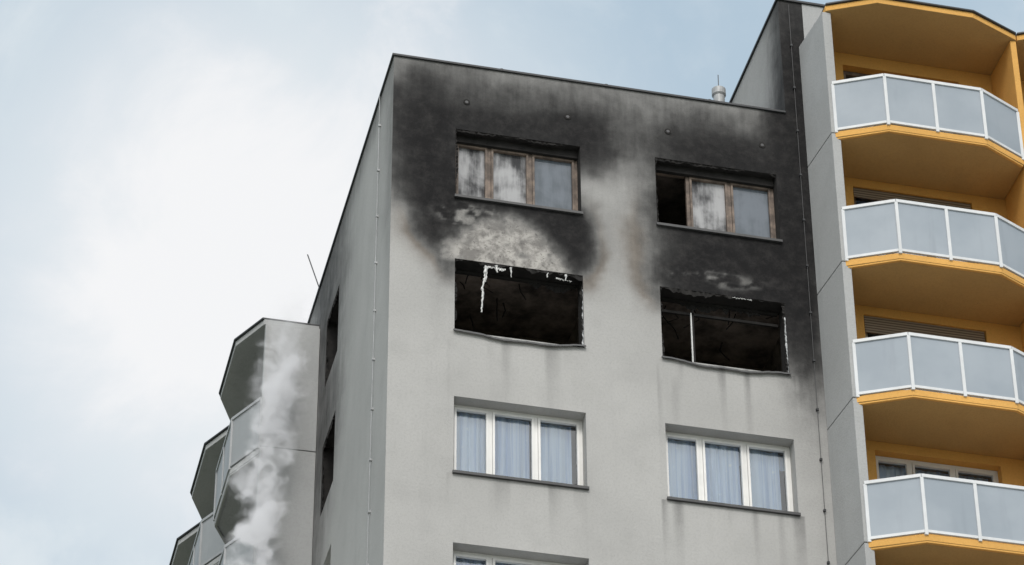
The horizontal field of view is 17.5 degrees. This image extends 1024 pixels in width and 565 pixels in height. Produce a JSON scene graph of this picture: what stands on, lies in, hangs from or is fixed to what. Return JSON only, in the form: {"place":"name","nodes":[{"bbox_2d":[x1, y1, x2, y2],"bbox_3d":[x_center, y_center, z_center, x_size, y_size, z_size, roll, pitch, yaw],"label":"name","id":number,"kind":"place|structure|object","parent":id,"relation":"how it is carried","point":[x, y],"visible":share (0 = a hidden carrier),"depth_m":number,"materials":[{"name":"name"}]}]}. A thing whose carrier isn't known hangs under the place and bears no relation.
{"place":"outdoors","nodes":[
{"label":"outdoors","id":0,"kind":"place"},
{"bbox_2d":[169,521,200,564],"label":"balcony slabs","id":1,"kind":"structure","parent":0,"point":[183,547],"depth_m":69.02,"materials":[{"name":"grey concrete"}]},
{"bbox_2d":[188,512,224,564],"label":"balcony railings","id":2,"kind":"object","parent":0,"point":[208,545],"visible":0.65,"depth_m":64.61,"materials":[{"name":"grey glass"}]},
{"bbox_2d":[190,425,228,564],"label":"balcony slabs","id":3,"kind":"structure","parent":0,"point":[202,490],"depth_m":66.80,"materials":[{"name":"grey concrete"}]},
{"bbox_2d":[0,0,1023,564],"label":"sky","id":4,"kind":"structure","parent":0,"point":[171,171],"materials":[{"name":"white"}]},
{"bbox_2d":[712,75,725,101],"bbox_3d":[3.761,-3.224,60.170,0.257,1.410,0.257,8,-37,-11],"label":"roof vent pipe","id":5,"kind":"object","parent":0,"point":[718,93],"visible":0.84,"depth_m":60.22,"materials":[{"name":"silver metal"}]},
{"bbox_2d":[802,4,823,38],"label":"roof parapet wall","id":6,"kind":"structure","parent":0,"point":[810,14],"depth_m":60.89,"materials":[{"name":"grey paint"}]},
{"label":"front wall","id":7,"kind":"object","parent":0,"visible":0},
{"bbox_2d":[383,56,816,564],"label":"front wall","id":8,"kind":"structure","parent":7,"relation":"on","point":[624,385],"depth_m":55.40,"materials":[{"name":"grey paint"}]},
{"bbox_2d":[454,129,582,214],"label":"scorched window","id":9,"kind":"structure","parent":8,"relation":"attached to","point":[516,171],"depth_m":57.41,"materials":[{"name":"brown wood"}]},
{"bbox_2d":[453,258,585,347],"bbox_3d":[-0.225,1.238,56.091,3.015,2.613,2.315,8,-37,-11],"label":"burnt window opening","id":10,"kind":"object","parent":8,"relation":"attached to","point":[522,303],"visible":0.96,"depth_m":57.03,"materials":[{"name":"metal"}]},
{"bbox_2d":[480,265,571,312],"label":"melted drips","id":11,"kind":"object","parent":10,"relation":"attached to","point":[485,272],"visible":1,"depth_m":55.66,"materials":[{"name":"white plastic"}]},
{"bbox_2d":[452,396,588,489],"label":"window","id":12,"kind":"structure","parent":8,"relation":"attached to","point":[535,417],"depth_m":54.23,"materials":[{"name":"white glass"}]},
{"bbox_2d":[456,413,571,483],"bbox_3d":[-0.010,2.807,54.060,2.029,1.393,0.084,8,-37,-11],"label":"curtain","id":13,"kind":"object","parent":12,"relation":"hanging from","point":[511,447],"visible":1,"depth_m":54.15,"materials":[{"name":"fabric"}]},
{"bbox_2d":[453,542,588,564],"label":"window","id":14,"kind":"structure","parent":8,"relation":"attached to","point":[487,555],"depth_m":52.66,"materials":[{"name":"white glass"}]},
{"bbox_2d":[456,558,505,564],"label":"curtain","id":15,"kind":"object","parent":14,"relation":"hanging from","point":[463,562],"visible":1,"depth_m":52.66,"materials":[{"name":"fabric"}]},
{"bbox_2d":[463,99,764,147],"bbox_3d":[1.815,-2.771,58.267,5.480,0.120,0.066,8,-37,-11],"label":"wall vent","id":16,"kind":"object","parent":8,"relation":"attached to","point":[568,117],"depth_m":58.10,"materials":[{"name":"metal"}]},
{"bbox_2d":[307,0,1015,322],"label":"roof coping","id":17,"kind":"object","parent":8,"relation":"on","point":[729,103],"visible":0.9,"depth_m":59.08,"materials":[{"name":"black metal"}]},
{"bbox_2d":[655,157,782,242],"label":"scorched window","id":18,"kind":"structure","parent":8,"relation":"attached to","point":[716,200],"depth_m":58.18,"materials":[{"name":"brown wood"}]},
{"bbox_2d":[660,286,791,374],"bbox_3d":[3.244,1.708,56.756,3.015,2.613,2.315,8,-37,-11],"label":"burnt window opening","id":19,"kind":"object","parent":8,"relation":"attached to","point":[761,349],"visible":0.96,"depth_m":57.71,"materials":[{"name":"metal"}]},
{"bbox_2d":[661,297,777,361],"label":"frame remains","id":20,"kind":"object","parent":19,"relation":"attached to","point":[692,315],"visible":1,"depth_m":56.53,"materials":[{"name":"white plastic"}]},
{"bbox_2d":[665,423,800,516],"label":"window","id":21,"kind":"structure","parent":8,"relation":"attached to","point":[743,443],"depth_m":54.89,"materials":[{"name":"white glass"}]},
{"bbox_2d":[667,439,783,509],"bbox_3d":[3.513,3.298,54.753,2.152,1.393,0.132,8,-37,-11],"label":"curtain","id":22,"kind":"object","parent":21,"relation":"hanging from","point":[723,473],"visible":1,"depth_m":54.82,"materials":[{"name":"fabric"}]},
{"label":"ground","id":23,"kind":"structure","parent":0,"visible":0},
{"bbox_2d":[254,323,319,564],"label":"grey side panels","id":24,"kind":"object","parent":23,"relation":"on","point":[285,494],"visible":1,"depth_m":61.00,"materials":[{"name":"grey concrete"}]},
{"bbox_2d":[214,317,318,543],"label":"balcony slabs","id":25,"kind":"structure","parent":24,"relation":"attached to","point":[240,387],"depth_m":62.98,"materials":[{"name":"grey concrete"}]},
{"bbox_2d":[213,397,261,564],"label":"balcony railings","id":26,"kind":"object","parent":25,"relation":"on","point":[242,440],"visible":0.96,"depth_m":61.54,"materials":[{"name":"grey glass"}]},
{"bbox_2d":[799,12,875,564],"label":"grey side panels","id":27,"kind":"object","parent":23,"relation":"on","point":[844,418],"visible":1,"depth_m":56.20,"materials":[{"name":"grey concrete"}]},
{"bbox_2d":[834,52,1023,545],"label":"loggia wall","id":28,"kind":"structure","parent":23,"relation":"on","point":[1012,471],"depth_m":57.54,"materials":[{"name":"paint"}]},
{"bbox_2d":[778,0,836,564],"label":"front wall edge","id":29,"kind":"object","parent":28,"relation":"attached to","point":[796,39],"visible":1,"depth_m":57.10,"materials":[{"name":"black paint"}]},
{"bbox_2d":[843,65,959,134],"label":"loggia window","id":30,"kind":"structure","parent":28,"relation":"attached to","point":[849,72],"depth_m":60.53,"materials":[{"name":"brown glass"}]},
{"bbox_2d":[853,186,977,263],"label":"loggia window","id":31,"kind":"structure","parent":28,"relation":"attached to","point":[864,194],"depth_m":58.85,"materials":[{"name":"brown wood"}]},
{"bbox_2d":[856,201,964,261],"bbox_3d":[7.009,-0.786,58.738,2.066,1.343,0.082,8,-37,-11],"label":"curtain","id":32,"kind":"object","parent":31,"relation":"hanging from","point":[858,202],"visible":0.08,"depth_m":58.72,"materials":[{"name":"fabric"}]},
{"bbox_2d":[864,314,992,399],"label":"loggia window","id":33,"kind":"structure","parent":28,"relation":"attached to","point":[874,325],"depth_m":57.17,"materials":[{"name":"glass"}]},
{"bbox_2d":[875,450,1002,483],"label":"loggia window","id":34,"kind":"structure","parent":28,"relation":"attached to","point":[910,463],"depth_m":55.67,"materials":[{"name":"white glass"}]},
{"bbox_2d":[879,465,987,481],"bbox_3d":[7.034,3.719,55.412,2.064,1.343,0.082,8,-37,-11],"label":"curtain","id":35,"kind":"object","parent":34,"relation":"hanging from","point":[888,471],"visible":0.17,"depth_m":55.67,"materials":[{"name":"fabric"}]},
{"bbox_2d":[1015,31,1023,79],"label":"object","id":36,"kind":"structure","parent":28,"relation":"attached to","point":[1019,41],"depth_m":60.50,"materials":[{"name":"yellow paint"}]},
{"bbox_2d":[991,41,1023,351],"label":"balcony side wall","id":37,"kind":"structure","parent":23,"relation":"on","point":[1006,82],"depth_m":59.65,"materials":[{"name":"yellow paint"}]},
{"bbox_3d":[5.708,17.271,56.048,20.000,41.860,18.000,8,-37,-11],"label":"roof","id":38,"kind":"object","parent":23,"relation":"on","visible":0},
{"bbox_2d":[307,254,318,286],"bbox_3d":[-3.675,-0.212,63.995,0.734,1.127,0.064,-20,-41,24],"label":"lightning rod","id":39,"kind":"object","parent":38,"relation":"on","point":[313,270],"visible":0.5,"depth_m":64.13,"materials":[{"name":"grey metal"}]},
{"bbox_2d":[366,4,829,564],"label":"lightning conductor","id":40,"kind":"object","parent":38,"relation":"attached to","point":[808,288],"visible":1,"depth_m":56.30,"materials":[{"name":"metal"}]},
{"bbox_2d":[732,1,785,113],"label":"raised side wall","id":41,"kind":"structure","parent":38,"relation":"attached to","point":[761,84],"depth_m":61.10,"materials":[{"name":"grey paint"}]},
{"bbox_2d":[821,0,1023,564],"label":"balcony slabs","id":42,"kind":"structure","parent":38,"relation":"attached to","point":[938,36],"depth_m":57.25,"materials":[{"name":"paint"}]},
{"bbox_2d":[831,73,1023,544],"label":"balcony railings","id":43,"kind":"object","parent":42,"relation":"on","point":[917,504],"visible":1,"depth_m":55.50,"materials":[{"name":"glass"}]},
{"label":"side wall","id":44,"kind":"object","parent":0,"visible":0},
{"bbox_2d":[310,58,393,564],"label":"side wall","id":45,"kind":"structure","parent":44,"relation":"on","point":[342,527],"depth_m":57.57,"materials":[{"name":"grey paint"}]},
{"bbox_2d":[323,545,330,564],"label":"side window","id":46,"kind":"structure","parent":45,"relation":"attached to","point":[327,559],"depth_m":58.05,"materials":[{"name":"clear glass"}]},
{"bbox_2d":[320,413,334,515],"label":"burnt side window","id":47,"kind":"structure","parent":45,"relation":"attached to","point":[327,464],"depth_m":59.97,"materials":[{"name":"black glass"}]},
{"bbox_2d":[325,286,338,385],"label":"burnt side window","id":48,"kind":"structure","parent":45,"relation":"attached to","point":[332,337],"depth_m":61.64,"materials":[{"name":"black glass"}]}
]}

